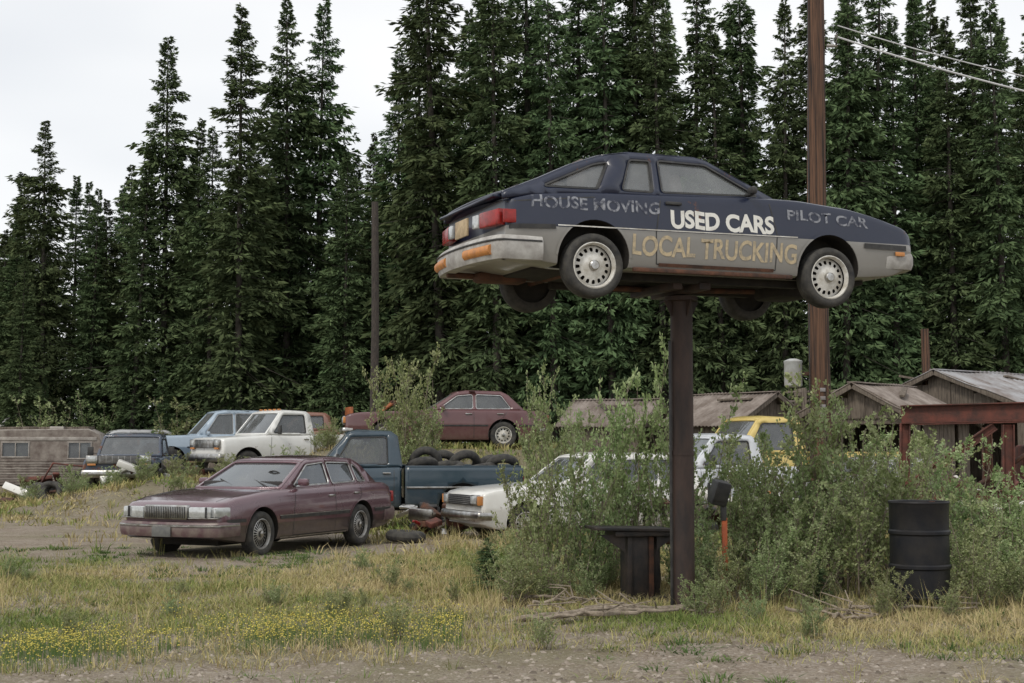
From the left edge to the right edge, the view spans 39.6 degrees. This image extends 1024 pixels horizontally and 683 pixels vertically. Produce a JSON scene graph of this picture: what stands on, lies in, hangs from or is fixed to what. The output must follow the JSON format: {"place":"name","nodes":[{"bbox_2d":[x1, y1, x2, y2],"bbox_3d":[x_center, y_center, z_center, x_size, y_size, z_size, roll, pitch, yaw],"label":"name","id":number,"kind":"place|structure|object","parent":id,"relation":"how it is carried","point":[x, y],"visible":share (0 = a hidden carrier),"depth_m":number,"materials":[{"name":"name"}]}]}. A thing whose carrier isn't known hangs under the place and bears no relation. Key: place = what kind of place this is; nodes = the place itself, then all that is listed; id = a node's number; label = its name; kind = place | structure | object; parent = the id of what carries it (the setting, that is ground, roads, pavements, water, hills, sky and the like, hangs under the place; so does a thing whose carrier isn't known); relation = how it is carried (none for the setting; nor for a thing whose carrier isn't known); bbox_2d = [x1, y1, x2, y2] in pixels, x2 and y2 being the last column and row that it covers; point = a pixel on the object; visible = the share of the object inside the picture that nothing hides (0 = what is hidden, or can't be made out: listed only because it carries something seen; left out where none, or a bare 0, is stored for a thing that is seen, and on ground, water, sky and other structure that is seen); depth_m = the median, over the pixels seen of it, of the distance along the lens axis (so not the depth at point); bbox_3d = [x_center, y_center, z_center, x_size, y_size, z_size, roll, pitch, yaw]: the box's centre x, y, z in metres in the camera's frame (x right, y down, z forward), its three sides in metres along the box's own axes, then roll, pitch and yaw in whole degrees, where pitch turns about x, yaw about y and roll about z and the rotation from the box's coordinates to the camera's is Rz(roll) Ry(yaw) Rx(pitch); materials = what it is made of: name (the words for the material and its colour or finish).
{"place":"outdoors","nodes":[
{"label":"outdoors","id":0,"kind":"place"},
{"bbox_2d":[0,447,1023,682],"bbox_3d":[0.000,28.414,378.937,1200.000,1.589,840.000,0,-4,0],"label":"ground","id":1,"kind":"structure","parent":0,"point":[26,535],"depth_m":11.04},
{"bbox_2d":[0,221,49,422],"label":"spruce tree","id":2,"kind":"object","parent":1,"relation":"on","point":[13,264],"visible":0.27,"depth_m":51.84,"materials":[{"name":"green plant"}]},
{"bbox_2d":[0,120,104,426],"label":"spruce tree","id":3,"kind":"object","parent":1,"relation":"on","point":[46,279],"visible":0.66,"depth_m":50.89,"materials":[{"name":"green plant"}]},
{"bbox_2d":[0,426,105,487],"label":"camper trailer","id":4,"kind":"object","parent":1,"relation":"on","point":[30,451],"visible":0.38,"depth_m":41.48,"materials":[{"name":"beige metal"}]},
{"bbox_2d":[0,462,135,501],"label":"scrap pile","id":5,"kind":"object","parent":1,"relation":"on","point":[49,484],"visible":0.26,"depth_m":38.59,"materials":[{"name":"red metal"}]},
{"bbox_2d":[38,175,108,421],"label":"spruce tree","id":6,"kind":"object","parent":1,"relation":"on","point":[76,201],"visible":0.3,"depth_m":53.75,"materials":[{"name":"green plant"}]},
{"bbox_2d":[49,188,116,431],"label":"spruce tree","id":7,"kind":"object","parent":1,"relation":"on","point":[83,337],"visible":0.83,"depth_m":51.10,"materials":[{"name":"green plant"}]},
{"bbox_2d":[59,198,133,431],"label":"spruce tree","id":8,"kind":"object","parent":1,"relation":"on","point":[110,271],"visible":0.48,"depth_m":51.86,"materials":[{"name":"green plant"}]},
{"bbox_2d":[89,139,174,429],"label":"spruce tree","id":9,"kind":"object","parent":1,"relation":"on","point":[134,386],"visible":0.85,"depth_m":50.20,"materials":[{"name":"green plant"}]},
{"bbox_2d":[81,433,185,487],"bbox_3d":[-10.599,3.427,40.242,2.360,1.645,5.472,0,-4,-4],"label":"pickup truck","id":10,"kind":"object","parent":1,"relation":"on","point":[114,448],"visible":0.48,"depth_m":39.11,"materials":[{"name":"blue paint"}]},
{"bbox_2d":[57,36,254,466],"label":"spruce tree","id":11,"kind":"object","parent":1,"relation":"on","point":[178,179],"visible":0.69,"depth_m":50.96,"materials":[{"name":"green plant"}]},
{"bbox_2d":[155,117,212,417],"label":"spruce tree","id":12,"kind":"object","parent":1,"relation":"on","point":[201,124],"visible":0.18,"depth_m":54.72,"materials":[{"name":"green plant"}]},
{"bbox_2d":[133,126,259,468],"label":"spruce tree","id":13,"kind":"object","parent":1,"relation":"on","point":[197,230],"visible":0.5,"depth_m":49.83,"materials":[{"name":"green plant"}]},
{"bbox_2d":[166,410,258,464],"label":"suv car","id":14,"kind":"object","parent":1,"relation":"on","point":[217,423],"visible":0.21,"depth_m":42.64,"materials":[{"name":"blue paint"}]},
{"bbox_2d":[0,599,467,673],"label":"yellow wildflowers","id":15,"kind":"object","parent":1,"relation":"on","point":[55,651],"visible":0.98,"depth_m":11.26,"materials":[{"name":"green plant"}]},
{"bbox_2d":[176,2,314,466],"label":"spruce tree","id":16,"kind":"object","parent":1,"relation":"on","point":[238,269],"visible":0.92,"depth_m":47.92,"materials":[{"name":"green plant"}]},
{"bbox_2d":[119,445,394,555],"bbox_3d":[-3.788,2.412,22.130,1.990,1.601,5.228,-2,-5,24],"label":"sedan car","id":17,"kind":"object","parent":1,"relation":"on","point":[258,505],"visible":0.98,"depth_m":21.18,"materials":[{"name":"paint"}]},
{"bbox_2d":[186,409,343,474],"bbox_3d":[-6.224,2.847,39.803,5.472,1.886,2.360,3,-5,-39],"label":"pickup truck","id":18,"kind":"object","parent":1,"relation":"on","point":[259,432],"visible":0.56,"depth_m":38.61,"materials":[{"name":"white paint"}]},
{"bbox_2d":[216,0,355,424],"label":"spruce tree","id":19,"kind":"object","parent":1,"relation":"on","point":[276,91],"visible":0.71,"depth_m":50.57,"materials":[{"name":"green plant"}]},
{"bbox_2d":[253,0,374,421],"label":"spruce tree","id":20,"kind":"object","parent":1,"relation":"on","point":[336,110],"visible":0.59,"depth_m":51.26,"materials":[{"name":"green plant"}]},
{"bbox_2d":[289,151,396,429],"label":"spruce tree","id":21,"kind":"object","parent":1,"relation":"on","point":[344,301],"visible":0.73,"depth_m":46.98,"materials":[{"name":"green plant"}]},
{"bbox_2d":[331,132,415,427],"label":"spruce tree","id":22,"kind":"object","parent":1,"relation":"on","point":[365,262],"visible":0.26,"depth_m":48.97,"materials":[{"name":"green plant"}]},
{"bbox_2d":[370,201,378,411],"bbox_3d":[-3.541,-0.373,36.623,0.239,6.502,0.220,0,-4,0],"label":"wooden pole","id":23,"kind":"object","parent":1,"relation":"on","point":[375,303],"visible":0.68,"depth_m":36.60,"materials":[{"name":"brown wood"}]},
{"bbox_2d":[309,50,469,443],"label":"spruce tree","id":24,"kind":"object","parent":1,"relation":"on","point":[385,161],"visible":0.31,"depth_m":48.11,"materials":[{"name":"green plant"}]},
{"bbox_2d":[362,342,440,463],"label":"willow shrub","id":25,"kind":"object","parent":1,"relation":"on","point":[399,425],"visible":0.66,"depth_m":31.28,"materials":[{"name":"green plant"}]},
{"bbox_2d":[373,391,441,514],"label":"willow shrub","id":26,"kind":"object","parent":1,"relation":"on","point":[418,435],"visible":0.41,"depth_m":31.23,"materials":[{"name":"green plant"}]},
{"bbox_2d":[392,354,445,456],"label":"willow shrub","id":27,"kind":"object","parent":1,"relation":"on","point":[431,437],"visible":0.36,"depth_m":32.01,"materials":[{"name":"green plant"}]},
{"bbox_2d":[326,429,523,528],"bbox_3d":[-2.454,2.661,27.645,5.472,1.905,2.360,1,-4,-7],"label":"pickup truck","id":28,"kind":"object","parent":1,"relation":"on","point":[417,479],"visible":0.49,"depth_m":26.86,"materials":[{"name":"teal paint"}]},
{"bbox_2d":[358,0,501,443],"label":"spruce tree","id":29,"kind":"object","parent":1,"relation":"on","point":[432,149],"visible":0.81,"depth_m":45.86,"materials":[{"name":"green plant"}]},
{"bbox_2d":[396,502,470,539],"bbox_3d":[-1.505,3.179,25.266,1.256,0.657,2.558,2,-5,-29],"label":"scrap pile","id":30,"kind":"object","parent":1,"relation":"on","point":[427,515],"visible":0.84,"depth_m":24.60,"materials":[{"name":"red metal"}]},
{"bbox_2d":[339,390,549,447],"bbox_3d":[-1.675,1.924,35.156,5.154,1.425,2.046,1,-4,-7],"label":"sedan car","id":31,"kind":"object","parent":1,"relation":"on","point":[487,417],"visible":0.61,"depth_m":34.42,"materials":[{"name":"red paint"}]},
{"bbox_2d":[412,0,524,443],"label":"spruce tree","id":32,"kind":"object","parent":1,"relation":"on","point":[470,142],"visible":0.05,"depth_m":48.45,"materials":[{"name":"green plant"}]},
{"bbox_2d":[415,0,566,444],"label":"spruce tree","id":33,"kind":"object","parent":1,"relation":"on","point":[494,355],"visible":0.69,"depth_m":44.96,"materials":[{"name":"green plant"}]},
{"bbox_2d":[0,440,1000,560],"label":"grass","id":34,"kind":"structure","parent":1,"relation":"on","point":[6,507],"depth_m":31.61,"materials":[{"name":"green plant"}]},
{"bbox_2d":[0,547,1023,682],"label":"grass","id":35,"kind":"structure","parent":1,"relation":"on","point":[676,618],"depth_m":13.06,"materials":[{"name":"green plant"}]},
{"bbox_2d":[0,384,1023,650],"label":"undergrowth","id":36,"kind":"object","parent":1,"relation":"on","point":[518,570],"visible":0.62,"depth_m":14.28,"materials":[{"name":"green plant"}]},
{"bbox_2d":[0,0,1023,443],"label":"spruce forest","id":37,"kind":"object","parent":1,"relation":"on","point":[26,332],"visible":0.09,"depth_m":55.90,"materials":[{"name":"green plant"}]},
{"bbox_2d":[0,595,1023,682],"bbox_3d":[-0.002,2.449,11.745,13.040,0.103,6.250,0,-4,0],"label":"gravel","id":38,"kind":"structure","parent":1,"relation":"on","point":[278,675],"depth_m":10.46,"materials":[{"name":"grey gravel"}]},
{"bbox_2d":[0,513,1023,639],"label":"tall grass","id":39,"kind":"structure","parent":1,"relation":"on","point":[451,544],"depth_m":14.67,"materials":[{"name":"green plant"}]},
{"bbox_2d":[0,544,1023,682],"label":"weeds","id":40,"kind":"object","parent":1,"relation":"on","point":[303,555],"visible":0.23,"depth_m":13.76,"materials":[{"name":"green plant"}]},
{"bbox_2d":[461,0,564,441],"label":"spruce tree","id":41,"kind":"object","parent":1,"relation":"on","point":[517,93],"visible":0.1,"depth_m":47.33,"materials":[{"name":"green plant"}]},
{"bbox_2d":[491,459,544,584],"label":"willow shrub","id":42,"kind":"object","parent":1,"relation":"on","point":[507,488],"visible":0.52,"depth_m":16.54,"materials":[{"name":"green plant"}]},
{"bbox_2d":[514,358,563,478],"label":"willow shrub","id":43,"kind":"object","parent":1,"relation":"on","point":[526,450],"visible":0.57,"depth_m":30.51,"materials":[{"name":"green plant"}]},
{"bbox_2d":[503,0,619,442],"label":"spruce tree","id":44,"kind":"object","parent":1,"relation":"on","point":[551,126],"visible":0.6,"depth_m":45.08,"materials":[{"name":"green plant"}]},
{"bbox_2d":[511,398,621,595],"bbox_3d":[0.555,1.669,15.121,0.997,2.145,1.036,2,-5,-28],"label":"willow shrub","id":45,"kind":"object","parent":1,"relation":"on","point":[550,536],"visible":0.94,"depth_m":15.00,"materials":[{"name":"green plant"}]},
{"bbox_2d":[441,452,702,536],"bbox_3d":[1.119,2.684,24.994,4.604,1.475,1.917,2,-5,-25],"label":"parked car","id":46,"kind":"object","parent":1,"relation":"on","point":[473,506],"visible":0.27,"depth_m":23.97,"materials":[{"name":"white paint"}]},
{"bbox_2d":[547,389,612,458],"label":"willow shrub","id":47,"kind":"object","parent":1,"relation":"on","point":[574,435],"visible":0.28,"depth_m":30.68,"materials":[{"name":"green plant"}]},
{"bbox_2d":[538,0,640,436],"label":"spruce tree","id":48,"kind":"object","parent":1,"relation":"on","point":[576,8],"visible":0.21,"depth_m":46.62,"materials":[{"name":"green plant"}]},
{"bbox_2d":[554,393,636,588],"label":"willow shrub","id":49,"kind":"object","parent":1,"relation":"on","point":[588,506],"visible":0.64,"depth_m":15.75,"materials":[{"name":"green plant"}]},
{"bbox_2d":[560,0,661,443],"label":"spruce tree","id":50,"kind":"object","parent":1,"relation":"on","point":[612,346],"visible":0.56,"depth_m":45.11,"materials":[{"name":"green plant"}]},
{"bbox_2d":[554,398,668,451],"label":"wooden shed","id":51,"kind":"structure","parent":1,"relation":"on","point":[582,405],"depth_m":39.03,"materials":[{"name":"brown wood"}]},
{"bbox_2d":[584,525,669,600],"bbox_3d":[1.274,2.297,14.771,0.948,0.761,0.500,1,-4,-12],"label":"metal stand","id":52,"kind":"object","parent":1,"relation":"on","point":[639,547],"visible":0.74,"depth_m":14.64,"materials":[{"name":"black metal"}]},
{"bbox_2d":[594,331,668,581],"bbox_3d":[1.370,1.359,16.392,0.925,2.943,1.143,2,-5,-25],"label":"willow shrub","id":53,"kind":"object","parent":1,"relation":"on","point":[636,497],"visible":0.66,"depth_m":16.23,"materials":[{"name":"green plant"}]},
{"bbox_2d":[526,0,757,431],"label":"spruce tree","id":54,"kind":"object","parent":1,"relation":"on","point":[635,22],"visible":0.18,"depth_m":46.89,"materials":[{"name":"green plant"}]},
{"bbox_2d":[591,0,732,447],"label":"spruce tree","id":55,"kind":"object","parent":1,"relation":"on","point":[666,66],"visible":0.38,"depth_m":45.13,"materials":[{"name":"green plant"}]},
{"bbox_2d":[664,295,697,613],"bbox_3d":[1.640,1.130,13.674,0.317,3.130,0.317,-2,-5,22],"label":"steel support post","id":56,"kind":"object","parent":1,"relation":"on","point":[681,309],"visible":0.77,"depth_m":13.60,"materials":[{"name":"brown metal"}]},
{"bbox_2d":[434,152,912,320],"bbox_3d":[1.610,-0.995,13.778,4.625,1.395,1.843,2,-4,-22],"label":"hatchback car","id":57,"kind":"object","parent":56,"relation":"on","point":[637,225],"visible":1,"depth_m":13.03,"materials":[{"name":"blue paint"}]},
{"bbox_2d":[627,371,747,585],"bbox_3d":[1.858,1.547,15.779,1.179,2.435,1.261,4,-6,-43],"label":"willow shrub","id":58,"kind":"object","parent":1,"relation":"on","point":[661,444],"visible":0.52,"depth_m":15.82,"materials":[{"name":"green plant"}]},
{"bbox_2d":[656,0,757,393],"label":"spruce tree","id":59,"kind":"object","parent":1,"relation":"on","point":[698,47],"visible":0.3,"depth_m":46.21,"materials":[{"name":"green plant"}]},
{"bbox_2d":[694,512,721,598],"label":"willow shrub","id":60,"kind":"object","parent":1,"relation":"on","point":[707,540],"visible":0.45,"depth_m":14.56,"materials":[{"name":"green plant"}]},
{"bbox_2d":[688,560,735,614],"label":"willow shrub","id":61,"kind":"object","parent":1,"relation":"on","point":[719,600],"visible":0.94,"depth_m":13.37,"materials":[{"name":"green plant"}]},
{"bbox_2d":[655,17,771,393],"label":"spruce tree","id":62,"kind":"object","parent":1,"relation":"on","point":[731,350],"visible":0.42,"depth_m":45.24,"materials":[{"name":"green plant"}]},
{"bbox_2d":[707,479,731,601],"bbox_3d":[2.085,2.025,14.271,0.213,1.292,0.251,1,-4,-15],"label":"floodlight","id":63,"kind":"object","parent":1,"relation":"on","point":[719,491],"visible":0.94,"depth_m":14.26,"materials":[{"name":"black metal"}]},
{"bbox_2d":[659,391,800,432],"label":"wooden shed","id":64,"kind":"structure","parent":1,"relation":"on","point":[709,409],"depth_m":36.61,"materials":[{"name":"brown wood"}]},
{"bbox_2d":[498,576,979,622],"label":"fallen branches","id":65,"kind":"object","parent":1,"relation":"on","point":[609,609],"visible":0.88,"depth_m":12.86,"materials":[{"name":"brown wood"}]},
{"bbox_2d":[698,0,796,390],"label":"spruce tree","id":66,"kind":"object","parent":1,"relation":"on","point":[742,53],"visible":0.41,"depth_m":46.95,"materials":[{"name":"green plant"}]},
{"bbox_2d":[715,426,787,590],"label":"willow shrub","id":67,"kind":"object","parent":1,"relation":"on","point":[749,509],"visible":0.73,"depth_m":15.28,"materials":[{"name":"green plant"}]},
{"bbox_2d":[712,416,796,564],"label":"willow shrub","id":68,"kind":"object","parent":1,"relation":"on","point":[747,451],"visible":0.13,"depth_m":17.42,"materials":[{"name":"green plant"}]},
{"bbox_2d":[703,401,828,586],"bbox_3d":[2.926,1.725,16.105,1.281,2.095,1.233,2,-5,-26],"label":"willow shrub","id":69,"kind":"object","parent":1,"relation":"on","point":[776,460],"visible":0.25,"depth_m":15.88,"materials":[{"name":"green plant"}]},
{"bbox_2d":[694,433,845,508],"bbox_3d":[4.213,2.697,27.582,5.472,1.825,2.360,2,-4,-20],"label":"pickup truck","id":70,"kind":"object","parent":1,"relation":"on","point":[744,441],"visible":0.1,"depth_m":26.74,"materials":[{"name":"white paint"}]},
{"bbox_2d":[747,522,804,606],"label":"willow shrub","id":71,"kind":"object","parent":1,"relation":"on","point":[764,572],"visible":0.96,"depth_m":13.97,"materials":[{"name":"green plant"}]},
{"bbox_2d":[741,0,855,404],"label":"spruce tree","id":72,"kind":"object","parent":1,"relation":"on","point":[778,311],"visible":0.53,"depth_m":45.15,"materials":[{"name":"green plant"}]},
{"bbox_2d":[756,476,849,600],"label":"willow shrub","id":73,"kind":"object","parent":1,"relation":"on","point":[784,523],"visible":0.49,"depth_m":14.50,"materials":[{"name":"green plant"}]},
{"bbox_2d":[715,416,898,466],"bbox_3d":[5.413,2.563,29.333,5.472,2.045,2.360,1,-4,-17],"label":"pickup truck","id":74,"kind":"object","parent":1,"relation":"on","point":[749,425],"visible":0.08,"depth_m":28.53,"materials":[{"name":"yellow paint"}]},
{"bbox_2d":[731,389,884,590],"bbox_3d":[3.243,1.630,15.393,1.383,2.180,1.301,2,-5,-30],"label":"willow shrub","id":75,"kind":"object","parent":1,"relation":"on","point":[800,488],"visible":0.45,"depth_m":15.38,"materials":[{"name":"green plant"}]},
{"bbox_2d":[784,0,837,541],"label":"utility pole","id":76,"kind":"object","parent":1,"relation":"on","point":[818,344],"visible":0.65,"depth_m":19.11,"materials":[{"name":"brown wood"}]},
{"bbox_2d":[754,0,889,399],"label":"spruce tree","id":77,"kind":"object","parent":1,"relation":"on","point":[801,34],"visible":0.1,"depth_m":47.05,"materials":[{"name":"green plant"}]},
{"bbox_2d":[775,364,869,585],"bbox_3d":[3.556,1.516,16.204,1.051,2.552,1.161,0,-4,2],"label":"willow shrub","id":78,"kind":"object","parent":1,"relation":"on","point":[788,377],"visible":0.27,"depth_m":16.12,"materials":[{"name":"green plant"}]},
{"bbox_2d":[781,445,886,597],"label":"willow shrub","id":79,"kind":"object","parent":1,"relation":"on","point":[853,546],"visible":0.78,"depth_m":14.76,"materials":[{"name":"green plant"}]},
{"bbox_2d":[748,0,921,398],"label":"spruce tree","id":80,"kind":"object","parent":1,"relation":"on","point":[849,169],"visible":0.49,"depth_m":45.00,"materials":[{"name":"green plant"}]},
{"bbox_2d":[807,0,923,382],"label":"spruce tree","id":81,"kind":"object","parent":1,"relation":"on","point":[874,5],"visible":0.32,"depth_m":45.99,"materials":[{"name":"green plant"}]},
{"bbox_2d":[861,563,913,616],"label":"willow shrub","id":82,"kind":"object","parent":1,"relation":"on","point":[901,594],"visible":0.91,"depth_m":13.40,"materials":[{"name":"green plant"}]},
{"bbox_2d":[796,381,983,482],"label":"wooden shed","id":83,"kind":"structure","parent":1,"relation":"on","point":[862,399],"depth_m":30.18,"materials":[{"name":"brown wood"}]},
{"bbox_2d":[823,402,956,588],"bbox_3d":[4.176,1.712,15.835,1.426,2.129,1.342,-1,-4,14],"label":"willow shrub","id":84,"kind":"object","parent":1,"relation":"on","point":[878,535],"visible":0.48,"depth_m":15.73,"materials":[{"name":"green plant"}]},
{"bbox_2d":[838,19,949,383],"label":"spruce tree","id":85,"kind":"object","parent":1,"relation":"on","point":[906,221],"visible":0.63,"depth_m":45.32,"materials":[{"name":"green plant"}]},
{"bbox_2d":[842,417,962,579],"bbox_3d":[4.626,1.842,16.799,1.360,1.969,1.270,-2,-5,23],"label":"willow shrub","id":86,"kind":"object","parent":1,"relation":"on","point":[911,446],"visible":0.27,"depth_m":16.76,"materials":[{"name":"green plant"}]},
{"bbox_2d":[888,500,951,611],"bbox_3d":[3.980,2.095,13.885,0.594,1.075,0.594,1,-4,-17],"label":"steel barrel","id":87,"kind":"object","parent":1,"relation":"on","point":[919,531],"visible":0.88,"depth_m":13.65,"materials":[{"name":"black paint"}]},
{"bbox_2d":[886,0,975,377],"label":"spruce tree","id":88,"kind":"object","parent":1,"relation":"on","point":[926,85],"visible":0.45,"depth_m":46.97,"materials":[{"name":"green plant"}]},
{"bbox_2d":[902,424,990,554],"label":"willow shrub","id":89,"kind":"object","parent":1,"relation":"on","point":[924,437],"visible":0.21,"depth_m":17.92,"materials":[{"name":"green plant"}]},
{"bbox_2d":[900,16,1010,375],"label":"spruce tree","id":90,"kind":"object","parent":1,"relation":"on","point":[953,228],"visible":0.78,"depth_m":45.35,"materials":[{"name":"green plant"}]},
{"bbox_2d":[899,402,1023,539],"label":"rusty steel frame","id":91,"kind":"object","parent":1,"relation":"on","point":[990,414],"visible":0.48,"depth_m":19.66,"materials":[{"name":"rusty red steel"}]},
{"bbox_2d":[899,368,1023,489],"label":"wooden shed","id":92,"kind":"structure","parent":1,"relation":"on","point":[948,386],"depth_m":33.37,"materials":[{"name":"wood"}]},
{"bbox_2d":[926,434,1016,589],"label":"willow shrub","id":93,"kind":"object","parent":1,"relation":"on","point":[963,511],"visible":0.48,"depth_m":15.82,"materials":[{"name":"green plant"}]},
{"bbox_2d":[930,0,1018,372],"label":"spruce tree","id":94,"kind":"object","parent":1,"relation":"on","point":[967,123],"visible":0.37,"depth_m":46.48,"materials":[{"name":"green plant"}]},
{"bbox_2d":[932,0,1023,373],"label":"spruce tree","id":95,"kind":"object","parent":1,"relation":"on","point":[1001,196],"visible":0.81,"depth_m":45.01,"materials":[{"name":"green plant"}]},
{"bbox_2d":[933,491,1023,598],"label":"willow shrub","id":96,"kind":"object","parent":1,"relation":"on","point":[968,534],"visible":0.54,"depth_m":14.58,"materials":[{"name":"green plant"}]},
{"bbox_2d":[950,522,1007,610],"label":"willow shrub","id":97,"kind":"object","parent":1,"relation":"on","point":[971,576],"visible":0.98,"depth_m":13.74,"materials":[{"name":"green plant"}]},
{"bbox_2d":[952,467,1023,594],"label":"willow shrub","id":98,"kind":"object","parent":1,"relation":"on","point":[1012,529],"visible":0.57,"depth_m":15.33,"materials":[{"name":"green plant"}]},
{"bbox_2d":[974,453,1023,554],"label":"willow shrub","id":99,"kind":"object","parent":1,"relation":"on","point":[994,474],"visible":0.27,"depth_m":16.14,"materials":[{"name":"green plant"}]},
{"bbox_2d":[996,15,1023,371],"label":"spruce tree","id":100,"kind":"object","parent":1,"relation":"on","point":[1019,95],"visible":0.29,"depth_m":46.66,"materials":[{"name":"green plant"}]},
{"bbox_2d":[0,0,1023,418],"label":"sky","id":101,"kind":"structure","parent":0,"point":[85,68],"materials":[{"name":"white"}]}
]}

